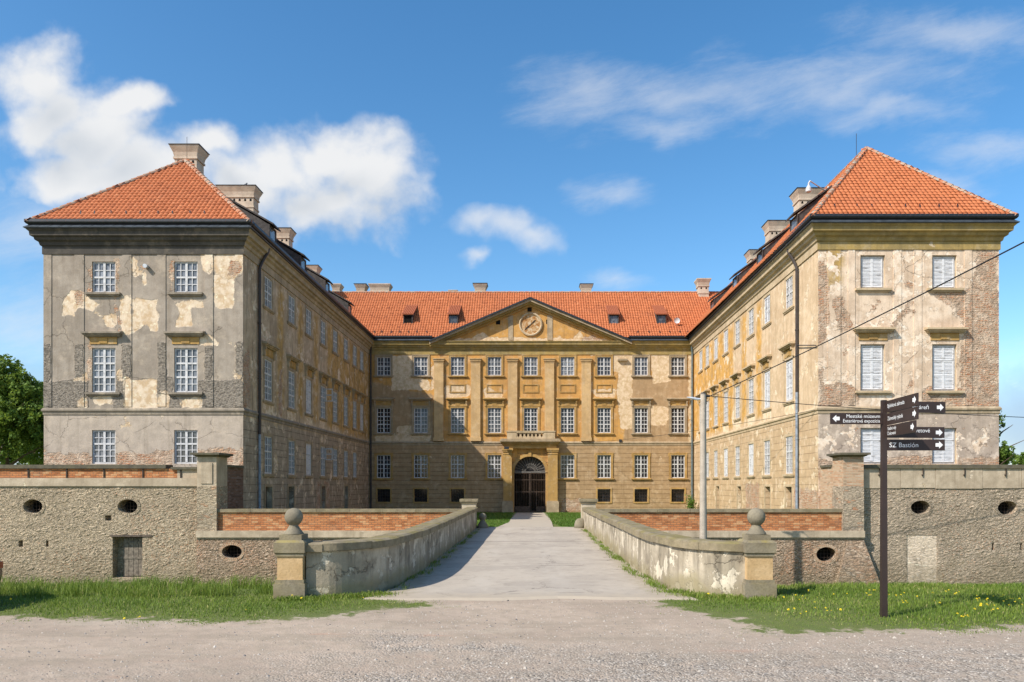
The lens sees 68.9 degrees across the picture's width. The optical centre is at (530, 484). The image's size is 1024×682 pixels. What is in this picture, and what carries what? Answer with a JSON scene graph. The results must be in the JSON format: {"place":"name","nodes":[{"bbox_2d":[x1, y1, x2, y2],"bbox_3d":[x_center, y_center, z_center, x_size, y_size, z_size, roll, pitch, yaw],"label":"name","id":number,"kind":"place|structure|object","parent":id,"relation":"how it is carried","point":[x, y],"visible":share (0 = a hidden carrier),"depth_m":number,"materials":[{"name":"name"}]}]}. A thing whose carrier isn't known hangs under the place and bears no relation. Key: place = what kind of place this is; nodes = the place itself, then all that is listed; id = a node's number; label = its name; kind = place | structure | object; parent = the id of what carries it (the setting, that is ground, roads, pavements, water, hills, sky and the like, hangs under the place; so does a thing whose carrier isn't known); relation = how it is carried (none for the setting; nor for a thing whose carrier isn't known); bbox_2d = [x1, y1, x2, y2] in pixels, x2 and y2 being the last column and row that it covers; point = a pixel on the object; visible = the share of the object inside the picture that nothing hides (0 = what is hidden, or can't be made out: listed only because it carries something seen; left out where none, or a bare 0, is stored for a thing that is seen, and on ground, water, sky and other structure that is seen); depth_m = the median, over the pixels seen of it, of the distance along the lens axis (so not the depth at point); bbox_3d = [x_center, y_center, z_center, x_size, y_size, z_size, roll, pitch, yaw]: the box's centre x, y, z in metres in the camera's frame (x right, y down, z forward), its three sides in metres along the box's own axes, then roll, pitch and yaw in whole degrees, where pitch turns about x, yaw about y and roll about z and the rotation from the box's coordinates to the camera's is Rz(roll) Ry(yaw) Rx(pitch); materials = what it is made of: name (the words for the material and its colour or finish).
{"place":"outdoors","nodes":[
{"label":"outdoors","id":0,"kind":"place"},
{"bbox_2d":[0,572,1012,598],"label":"grass","id":1,"kind":"structure","parent":0,"point":[205,588],"depth_m":14.56,"materials":[{"name":"plant"}]},
{"bbox_2d":[0,510,1023,681],"bbox_3d":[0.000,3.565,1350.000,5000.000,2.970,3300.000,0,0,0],"label":"ground","id":2,"kind":"structure","parent":0,"point":[333,662],"depth_m":9.83,"materials":[{"name":"gravel"}]},
{"bbox_2d":[0,354,43,464],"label":"tree","id":3,"kind":"object","parent":2,"relation":"on","point":[21,413],"visible":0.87,"depth_m":64.90,"materials":[{"name":"green plant"}]},
{"bbox_2d":[0,375,43,464],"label":"tree","id":4,"kind":"object","parent":2,"relation":"on","point":[11,460],"visible":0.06,"depth_m":72.39,"materials":[{"name":"green plant"}]},
{"bbox_2d":[0,465,196,584],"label":"bastion wall","id":5,"kind":"structure","parent":2,"relation":"on","point":[122,522],"depth_m":36.38,"materials":[{"name":"stone"}]},
{"bbox_2d":[110,535,151,576],"bbox_3d":[-19.420,3.468,36.570,2.036,2.072,0.460,0,0,0],"label":"door","id":6,"kind":"structure","parent":5,"relation":"in","point":[132,557],"depth_m":36.72,"materials":[{"name":"grey wood"}]},
{"bbox_2d":[227,465,243,508],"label":"return wall","id":7,"kind":"structure","parent":2,"relation":"on","point":[234,486],"depth_m":38.34,"materials":[{"name":"brick"}]},
{"bbox_2d":[273,508,312,598],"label":"gate pillar","id":8,"kind":"structure","parent":2,"relation":"on","point":[289,548],"depth_m":13.77,"materials":[{"name":"grey stone"}]},
{"bbox_2d":[190,453,460,585],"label":"moat wall","id":9,"kind":"structure","parent":2,"relation":"on","point":[237,542],"depth_m":36.00,"materials":[{"name":"stone"}]},
{"bbox_2d":[306,507,477,596],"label":"bridge parapet","id":10,"kind":"structure","parent":2,"relation":"on","point":[387,561],"depth_m":14.99,"materials":[{"name":"stone"}]},
{"bbox_2d":[460,499,478,508],"bbox_3d":[-2.993,1.541,36.750,0.880,1.718,0.880,0,0,0],"label":"stone post","id":11,"kind":"object","parent":2,"relation":"on","point":[469,503],"visible":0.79,"depth_m":36.35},
{"bbox_2d":[23,133,1019,512],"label":"palace","id":12,"kind":"structure","parent":2,"relation":"on","point":[189,307],"depth_m":43.34,"materials":[{"name":"paint"}]},
{"bbox_2d":[80,331,122,395],"bbox_3d":[-22.586,-6.433,39.460,2.080,3.435,0.500,0,0,0],"label":"window","id":13,"kind":"structure","parent":12,"relation":"in","point":[103,358],"depth_m":39.63,"materials":[{"name":"white glass"}]},
{"bbox_2d":[84,262,120,295],"bbox_3d":[-22.586,-10.918,39.545,1.840,1.838,0.330,0,0,0],"label":"window","id":14,"kind":"structure","parent":12,"relation":"in","point":[103,272],"depth_m":39.64,"materials":[{"name":"clear glass"}]},
{"bbox_2d":[93,430,114,463],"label":"window","id":15,"kind":"structure","parent":12,"relation":"in","point":[103,440],"depth_m":39.67,"materials":[{"name":"clear glass"}]},
{"bbox_2d":[163,331,204,395],"bbox_3d":[-18.235,-6.433,39.460,2.080,3.435,0.500,0,0,0],"label":"window","id":16,"kind":"structure","parent":12,"relation":"in","point":[186,359],"depth_m":39.63,"materials":[{"name":"white glass"}]},
{"bbox_2d":[167,262,202,295],"bbox_3d":[-18.235,-10.918,39.545,1.840,1.838,0.330,0,0,0],"label":"window","id":17,"kind":"structure","parent":12,"relation":"in","point":[186,273],"depth_m":39.63,"materials":[{"name":"clear glass"}]},
{"bbox_2d":[175,430,197,463],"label":"window","id":18,"kind":"structure","parent":12,"relation":"in","point":[186,441],"depth_m":39.65,"materials":[{"name":"clear glass"}]},
{"bbox_2d":[262,271,274,314],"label":"window","id":19,"kind":"structure","parent":12,"relation":"in","point":[266,304],"depth_m":43.24,"materials":[{"name":"wood"}]},
{"bbox_2d":[262,431,274,476],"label":"window","id":20,"kind":"structure","parent":12,"relation":"in","point":[266,440],"depth_m":43.24,"materials":[{"name":"glass"}]},
{"bbox_2d":[262,340,279,405],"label":"window","id":21,"kind":"structure","parent":12,"relation":"in","point":[270,350],"depth_m":43.24,"materials":[{"name":"stone"}]},
{"bbox_2d":[287,291,297,329],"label":"window","id":22,"kind":"structure","parent":12,"relation":"in","point":[290,321],"depth_m":47.53,"materials":[{"name":"stone"}]},
{"bbox_2d":[287,436,297,477],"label":"window","id":23,"kind":"structure","parent":12,"relation":"in","point":[290,443],"depth_m":47.53,"materials":[{"name":"glass"}]},
{"bbox_2d":[286,353,301,412],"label":"window","id":24,"kind":"structure","parent":12,"relation":"in","point":[293,362],"depth_m":47.53,"materials":[{"name":"wood"}]},
{"bbox_2d":[304,304,313,339],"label":"window","id":25,"kind":"structure","parent":12,"relation":"in","point":[308,314],"depth_m":51.13,"materials":[{"name":"stone"}]},
{"bbox_2d":[304,439,313,477],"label":"window","id":26,"kind":"structure","parent":12,"relation":"in","point":[308,445],"depth_m":51.15,"materials":[{"name":"glass"}]},
{"bbox_2d":[304,363,317,417],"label":"window","id":27,"kind":"structure","parent":12,"relation":"in","point":[310,370],"depth_m":51.13,"materials":[{"name":"wood"}]},
{"bbox_2d":[319,316,327,348],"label":"window","id":28,"kind":"structure","parent":12,"relation":"in","point":[322,342],"depth_m":54.56,"materials":[{"name":"stone"}]},
{"bbox_2d":[319,371,332,421],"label":"window","id":29,"kind":"structure","parent":12,"relation":"in","point":[323,377],"depth_m":54.60,"materials":[{"name":"stone"}]},
{"bbox_2d":[319,442,332,478],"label":"window","id":30,"kind":"structure","parent":12,"relation":"in","point":[323,448],"depth_m":54.89,"materials":[{"name":"glass"}]},
{"bbox_2d":[332,326,339,356],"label":"window","id":31,"kind":"structure","parent":12,"relation":"in","point":[334,334],"depth_m":57.95,"materials":[{"name":"glass"}]},
{"bbox_2d":[332,445,339,478],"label":"window","id":32,"kind":"structure","parent":12,"relation":"in","point":[335,449],"depth_m":58.15,"materials":[{"name":"glass"}]},
{"bbox_2d":[332,378,342,425],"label":"window","id":33,"kind":"structure","parent":12,"relation":"in","point":[336,384],"depth_m":57.96,"materials":[{"name":"stone"}]},
{"bbox_2d":[343,384,352,428],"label":"window","id":34,"kind":"structure","parent":12,"relation":"in","point":[347,389],"depth_m":61.11,"materials":[{"name":"stone"}]},
{"bbox_2d":[352,389,361,430],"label":"window","id":35,"kind":"structure","parent":12,"relation":"in","point":[355,393],"depth_m":64.35,"materials":[{"name":"stone"}]},
{"bbox_2d":[359,393,367,433],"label":"window","id":36,"kind":"structure","parent":12,"relation":"in","point":[362,398],"depth_m":66.99,"materials":[{"name":"glass"}]},
{"bbox_2d":[373,355,393,377],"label":"window","id":37,"kind":"structure","parent":12,"relation":"in","point":[383,363],"depth_m":70.07,"materials":[{"name":"glass"}]},
{"bbox_2d":[372,398,394,434],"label":"window","id":38,"kind":"structure","parent":12,"relation":"in","point":[383,406],"depth_m":69.95,"materials":[{"name":"glass"}]},
{"bbox_2d":[373,452,393,479],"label":"window","id":39,"kind":"structure","parent":12,"relation":"in","point":[383,461],"depth_m":70.07,"materials":[{"name":"clear glass"}]},
{"bbox_2d":[376,488,391,502],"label":"window","id":40,"kind":"structure","parent":12,"relation":"in","point":[384,495],"depth_m":70.31,"materials":[{"name":"glass"}]},
{"bbox_2d":[410,355,430,377],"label":"window","id":41,"kind":"structure","parent":12,"relation":"in","point":[420,363],"depth_m":70.07,"materials":[{"name":"glass"}]},
{"bbox_2d":[409,398,431,434],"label":"window","id":42,"kind":"structure","parent":12,"relation":"in","point":[420,406],"depth_m":70.07,"materials":[{"name":"glass"}]},
{"bbox_2d":[410,452,430,479],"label":"window","id":43,"kind":"structure","parent":12,"relation":"in","point":[420,461],"depth_m":70.09,"materials":[{"name":"clear glass"}]},
{"bbox_2d":[413,488,428,502],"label":"window","id":44,"kind":"structure","parent":12,"relation":"in","point":[421,495],"depth_m":70.31,"materials":[{"name":"glass"}]},
{"bbox_2d":[447,355,467,377],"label":"window","id":45,"kind":"structure","parent":12,"relation":"in","point":[457,363],"depth_m":70.07,"materials":[{"name":"clear glass"}]},
{"bbox_2d":[446,398,468,434],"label":"window","id":46,"kind":"structure","parent":12,"relation":"in","point":[457,406],"depth_m":69.95,"materials":[{"name":"clear glass"}]},
{"bbox_2d":[447,452,467,479],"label":"window","id":47,"kind":"structure","parent":12,"relation":"in","point":[457,461],"depth_m":70.09,"materials":[{"name":"clear glass"}]},
{"bbox_2d":[450,488,465,502],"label":"window","id":48,"kind":"structure","parent":12,"relation":"in","point":[456,494],"depth_m":70.31,"materials":[{"name":"glass"}]},
{"bbox_2d":[484,452,502,479],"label":"window","id":49,"kind":"structure","parent":12,"relation":"in","point":[493,461],"depth_m":70.09,"materials":[{"name":"clear glass"}]},
{"bbox_2d":[484,355,503,377],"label":"window","id":50,"kind":"structure","parent":12,"relation":"in","point":[493,363],"depth_m":70.07,"materials":[{"name":"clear glass"}]},
{"bbox_2d":[483,398,505,434],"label":"window","id":51,"kind":"structure","parent":12,"relation":"in","point":[493,406],"depth_m":69.95,"materials":[{"name":"clear glass"}]},
{"bbox_2d":[519,398,541,434],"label":"window","id":52,"kind":"structure","parent":12,"relation":"in","point":[530,406],"depth_m":69.95,"materials":[{"name":"clear glass"}]},
{"bbox_2d":[521,355,540,377],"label":"window","id":53,"kind":"structure","parent":12,"relation":"in","point":[530,363],"depth_m":70.07,"materials":[{"name":"clear glass"}]},
{"bbox_2d":[557,355,577,377],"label":"window","id":54,"kind":"structure","parent":12,"relation":"in","point":[567,363],"depth_m":70.09,"materials":[{"name":"clear glass"}]},
{"bbox_2d":[556,398,578,434],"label":"window","id":55,"kind":"structure","parent":12,"relation":"in","point":[567,406],"depth_m":69.95,"materials":[{"name":"clear glass"}]},
{"bbox_2d":[558,452,577,479],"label":"window","id":56,"kind":"structure","parent":12,"relation":"in","point":[567,461],"depth_m":70.09,"materials":[{"name":"clear glass"}]},
{"bbox_2d":[594,355,613,377],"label":"window","id":57,"kind":"structure","parent":12,"relation":"in","point":[603,363],"depth_m":70.07,"materials":[{"name":"clear glass"}]},
{"bbox_2d":[594,452,613,479],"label":"window","id":58,"kind":"structure","parent":12,"relation":"in","point":[603,461],"depth_m":70.09,"materials":[{"name":"clear glass"}]},
{"bbox_2d":[596,488,611,502],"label":"window","id":59,"kind":"structure","parent":12,"relation":"in","point":[602,494],"depth_m":70.31,"materials":[{"name":"glass"}]},
{"bbox_2d":[593,398,615,434],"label":"window","id":60,"kind":"structure","parent":12,"relation":"in","point":[603,406],"depth_m":70.07,"materials":[{"name":"clear glass"}]},
{"bbox_2d":[631,355,650,377],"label":"window","id":61,"kind":"structure","parent":12,"relation":"in","point":[640,363],"depth_m":70.07,"materials":[{"name":"stone"}]},
{"bbox_2d":[631,452,650,479],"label":"window","id":62,"kind":"structure","parent":12,"relation":"in","point":[640,461],"depth_m":70.09,"materials":[{"name":"clear glass"}]},
{"bbox_2d":[633,488,648,502],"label":"window","id":63,"kind":"structure","parent":12,"relation":"in","point":[639,494],"depth_m":70.31,"materials":[{"name":"glass"}]},
{"bbox_2d":[630,398,652,434],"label":"window","id":64,"kind":"structure","parent":12,"relation":"in","point":[640,406],"depth_m":70.07,"materials":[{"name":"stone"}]},
{"bbox_2d":[668,355,687,377],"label":"window","id":65,"kind":"structure","parent":12,"relation":"in","point":[677,363],"depth_m":70.09,"materials":[{"name":"stone"}]},
{"bbox_2d":[668,452,687,479],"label":"window","id":66,"kind":"structure","parent":12,"relation":"in","point":[677,461],"depth_m":70.09,"materials":[{"name":"clear glass"}]},
{"bbox_2d":[670,488,685,502],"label":"window","id":67,"kind":"structure","parent":12,"relation":"in","point":[677,495],"depth_m":70.31,"materials":[{"name":"glass"}]},
{"bbox_2d":[667,398,689,434],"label":"window","id":68,"kind":"structure","parent":12,"relation":"in","point":[677,406],"depth_m":70.07,"materials":[{"name":"stone"}]},
{"bbox_2d":[709,384,718,428],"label":"window","id":69,"kind":"structure","parent":12,"relation":"in","point":[714,389],"depth_m":61.44,"materials":[{"name":"clear glass"}]},
{"bbox_2d":[712,447,718,478],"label":"window","id":70,"kind":"structure","parent":12,"relation":"in","point":[715,451],"depth_m":61.58,"materials":[{"name":"white glass"}]},
{"bbox_2d":[718,378,728,425],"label":"window","id":71,"kind":"structure","parent":12,"relation":"in","point":[724,383],"depth_m":58.12,"materials":[{"name":"white glass"}]},
{"bbox_2d":[722,327,728,356],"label":"window","id":72,"kind":"structure","parent":12,"relation":"in","point":[725,332],"depth_m":58.22,"materials":[{"name":"white paint"}]},
{"bbox_2d":[722,445,728,478],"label":"window","id":73,"kind":"structure","parent":12,"relation":"in","point":[725,449],"depth_m":58.24,"materials":[{"name":"glass"}]},
{"bbox_2d":[729,371,740,421],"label":"window","id":74,"kind":"structure","parent":12,"relation":"in","point":[736,377],"depth_m":54.65,"materials":[{"name":"white glass"}]},
{"bbox_2d":[733,317,740,348],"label":"window","id":75,"kind":"structure","parent":12,"relation":"in","point":[738,343],"depth_m":54.65,"materials":[{"name":"white glass"}]},
{"bbox_2d":[733,442,740,478],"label":"window","id":76,"kind":"structure","parent":12,"relation":"in","point":[737,476],"depth_m":54.65,"materials":[{"name":"white glass"}]},
{"bbox_2d":[742,363,754,417],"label":"window","id":77,"kind":"structure","parent":12,"relation":"in","point":[749,370],"depth_m":51.05,"materials":[{"name":"white glass"}]},
{"bbox_2d":[746,305,754,339],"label":"window","id":78,"kind":"structure","parent":12,"relation":"in","point":[751,333],"depth_m":51.05,"materials":[{"name":"white glass"}]},
{"bbox_2d":[746,439,754,477],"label":"window","id":79,"kind":"structure","parent":12,"relation":"in","point":[750,444],"depth_m":51.06,"materials":[{"name":"glass"}]},
{"bbox_2d":[757,354,771,412],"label":"window","id":80,"kind":"structure","parent":12,"relation":"in","point":[765,362],"depth_m":47.48,"materials":[{"name":"white paint"}]},
{"bbox_2d":[761,290,771,329],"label":"window","id":81,"kind":"structure","parent":12,"relation":"in","point":[767,297],"depth_m":47.48,"materials":[{"name":"white paint"}]},
{"bbox_2d":[761,436,771,477],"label":"window","id":82,"kind":"structure","parent":12,"relation":"in","point":[767,440],"depth_m":47.47,"materials":[{"name":"white glass"}]},
{"bbox_2d":[778,340,794,405],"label":"window","id":83,"kind":"structure","parent":12,"relation":"in","point":[787,350],"depth_m":43.32,"materials":[{"name":"white paint"}]},
{"bbox_2d":[782,271,794,314],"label":"window","id":84,"kind":"structure","parent":12,"relation":"in","point":[789,304],"depth_m":43.29,"materials":[{"name":"white glass"}]},
{"bbox_2d":[782,431,794,476],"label":"window","id":85,"kind":"structure","parent":12,"relation":"in","point":[788,438],"depth_m":43.29,"materials":[{"name":"white glass"}]},
{"bbox_2d":[860,428,879,463],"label":"window","id":86,"kind":"structure","parent":12,"relation":"in","point":[869,437],"depth_m":38.93,"materials":[{"name":"white paint"}]},
{"bbox_2d":[855,256,891,291],"bbox_3d":[17.806,-11.011,38.855,1.880,1.968,0.450,0,0,0],"label":"window","id":87,"kind":"structure","parent":12,"relation":"in","point":[871,267],"depth_m":38.93,"materials":[{"name":"white paint"}]},
{"bbox_2d":[853,327,895,393],"bbox_3d":[17.806,-6.456,38.770,2.120,3.501,0.620,0,0,0],"label":"window","id":88,"kind":"structure","parent":12,"relation":"in","point":[871,355],"depth_m":38.92,"materials":[{"name":"white paint"}]},
{"bbox_2d":[932,428,955,463],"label":"window","id":89,"kind":"structure","parent":12,"relation":"in","point":[947,456],"depth_m":38.93,"materials":[{"name":"white paint"}]},
{"bbox_2d":[926,256,964,291],"bbox_3d":[21.534,-11.011,38.855,1.880,1.968,0.450,0,0,0],"label":"window","id":90,"kind":"structure","parent":12,"relation":"in","point":[943,267],"depth_m":38.93,"materials":[{"name":"white paint"}]},
{"bbox_2d":[924,327,968,393],"bbox_3d":[21.534,-6.456,38.770,2.120,3.501,0.620,0,0,0],"label":"window","id":91,"kind":"structure","parent":12,"relation":"in","point":[943,355],"depth_m":38.92,"materials":[{"name":"white paint"}]},
{"bbox_2d":[260,528,826,602],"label":"weeds","id":92,"kind":"object","parent":2,"relation":"on","point":[651,582],"visible":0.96,"depth_m":13.97,"materials":[{"name":"green plant"}]},
{"bbox_2d":[579,499,597,517],"bbox_3d":[2.861,1.541,36.750,0.880,1.718,0.880,0,0,0],"label":"stone post","id":93,"kind":"object","parent":2,"relation":"on","point":[588,502],"visible":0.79,"depth_m":36.41,"materials":[{"name":"stone"}]},
{"bbox_2d":[582,507,744,595],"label":"bridge parapet","id":94,"kind":"structure","parent":2,"relation":"on","point":[672,561],"depth_m":15.17,"materials":[{"name":"stone"}]},
{"bbox_2d":[687,392,709,538],"bbox_3d":[7.161,0.633,31.800,0.986,9.134,0.340,0,0,0],"label":"lamp post","id":95,"kind":"object","parent":2,"relation":"on","point":[703,485],"visible":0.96,"depth_m":31.69,"materials":[{"name":"metal"}]},
{"bbox_2d":[710,241,1023,395],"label":"overhead cable","id":96,"kind":"object","parent":95,"relation":"attached to","point":[884,312],"visible":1,"depth_m":20.32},
{"bbox_2d":[711,396,1023,417],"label":"overhead cable","id":97,"kind":"object","parent":95,"relation":"attached to","point":[853,407],"visible":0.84,"depth_m":32.52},
{"bbox_2d":[599,453,879,585],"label":"moat wall","id":98,"kind":"structure","parent":2,"relation":"on","point":[821,546],"depth_m":36.00,"materials":[{"name":"stone"}]},
{"bbox_2d":[737,508,776,598],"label":"gate pillar","id":99,"kind":"structure","parent":2,"relation":"on","point":[759,548],"depth_m":13.77,"materials":[{"name":"grey stone"}]},
{"bbox_2d":[820,465,831,508],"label":"return wall","id":100,"kind":"structure","parent":2,"relation":"on","point":[825,486],"depth_m":37.97,"materials":[{"name":"stone"}]},
{"bbox_2d":[830,393,945,617],"bbox_3d":[5.677,0.427,11.331,1.874,3.546,1.163,0,0,0],"label":"signpost","id":101,"kind":"object","parent":2,"relation":"on","point":[908,408],"visible":1,"depth_m":11.81,"materials":[{"name":"metal"}]},
{"bbox_2d":[864,465,1023,584],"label":"bastion wall","id":102,"kind":"structure","parent":2,"relation":"on","point":[954,524],"depth_m":36.38,"materials":[{"name":"stone"}]},
{"bbox_2d":[907,535,936,584],"bbox_3d":[19.110,3.658,36.438,1.436,2.408,0.035,0,0,0],"label":"blocked doorway","id":103,"kind":"structure","parent":102,"relation":"in","point":[921,549],"depth_m":36.42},
{"bbox_2d":[999,410,1023,464],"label":"tree","id":104,"kind":"object","parent":2,"relation":"on","point":[1007,455],"visible":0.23,"depth_m":61.26,"materials":[{"name":"green plant"}]},
{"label":"lawn","id":105,"kind":"structure","parent":2,"relation":"on","visible":0},
{"bbox_2d":[477,512,580,526],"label":"grass","id":106,"kind":"structure","parent":105,"relation":"on","point":[568,519],"depth_m":52.41,"materials":[{"name":"plant"}]},
{"bbox_2d":[0,581,1023,637],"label":"grass","id":107,"kind":"structure","parent":0,"point":[850,586],"depth_m":13.06,"materials":[{"name":"plant"}]},
{"bbox_2d":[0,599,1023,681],"bbox_3d":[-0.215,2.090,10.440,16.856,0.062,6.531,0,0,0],"label":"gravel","id":108,"kind":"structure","parent":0,"point":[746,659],"depth_m":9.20,"materials":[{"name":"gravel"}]},
{"bbox_2d":[0,0,1023,464],"label":"sky","id":109,"kind":"structure","parent":0,"point":[409,145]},
{"bbox_2d":[499,513,552,526],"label":"path","id":110,"kind":"structure","parent":0,"point":[530,520],"depth_m":45.58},
{"bbox_2d":[364,527,697,600],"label":"bridge roadway","id":111,"kind":"structure","parent":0,"point":[505,563],"depth_m":17.61,"materials":[{"name":"concrete"}]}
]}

